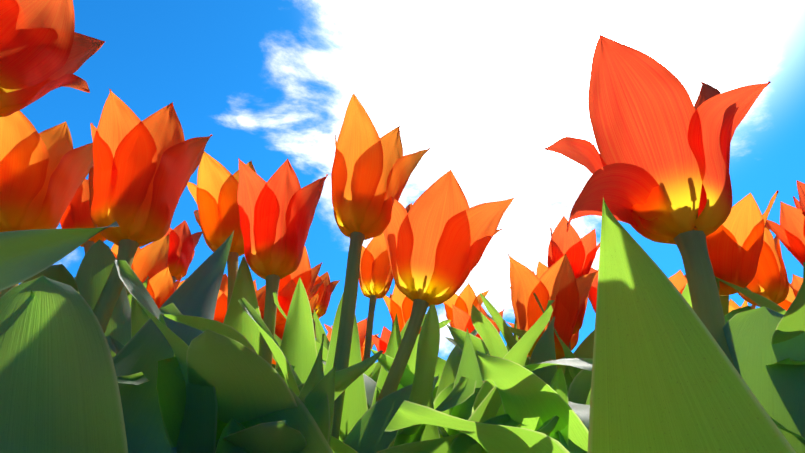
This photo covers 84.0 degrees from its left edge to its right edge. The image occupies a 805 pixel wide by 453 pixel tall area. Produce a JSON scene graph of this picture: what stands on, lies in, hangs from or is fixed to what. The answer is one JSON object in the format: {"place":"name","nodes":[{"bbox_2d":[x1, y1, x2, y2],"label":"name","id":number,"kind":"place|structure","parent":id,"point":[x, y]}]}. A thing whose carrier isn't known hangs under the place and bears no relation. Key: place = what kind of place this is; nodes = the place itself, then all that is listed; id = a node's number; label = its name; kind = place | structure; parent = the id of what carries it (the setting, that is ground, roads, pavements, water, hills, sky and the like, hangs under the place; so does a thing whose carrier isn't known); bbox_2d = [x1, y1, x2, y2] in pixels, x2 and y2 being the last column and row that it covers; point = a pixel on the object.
{"place":"outdoors","nodes":[
{"label":"outdoors","id":0,"kind":"place"},
{"bbox_2d":[19,0,804,362],"label":"sky","id":1,"kind":"structure","parent":0,"point":[486,86]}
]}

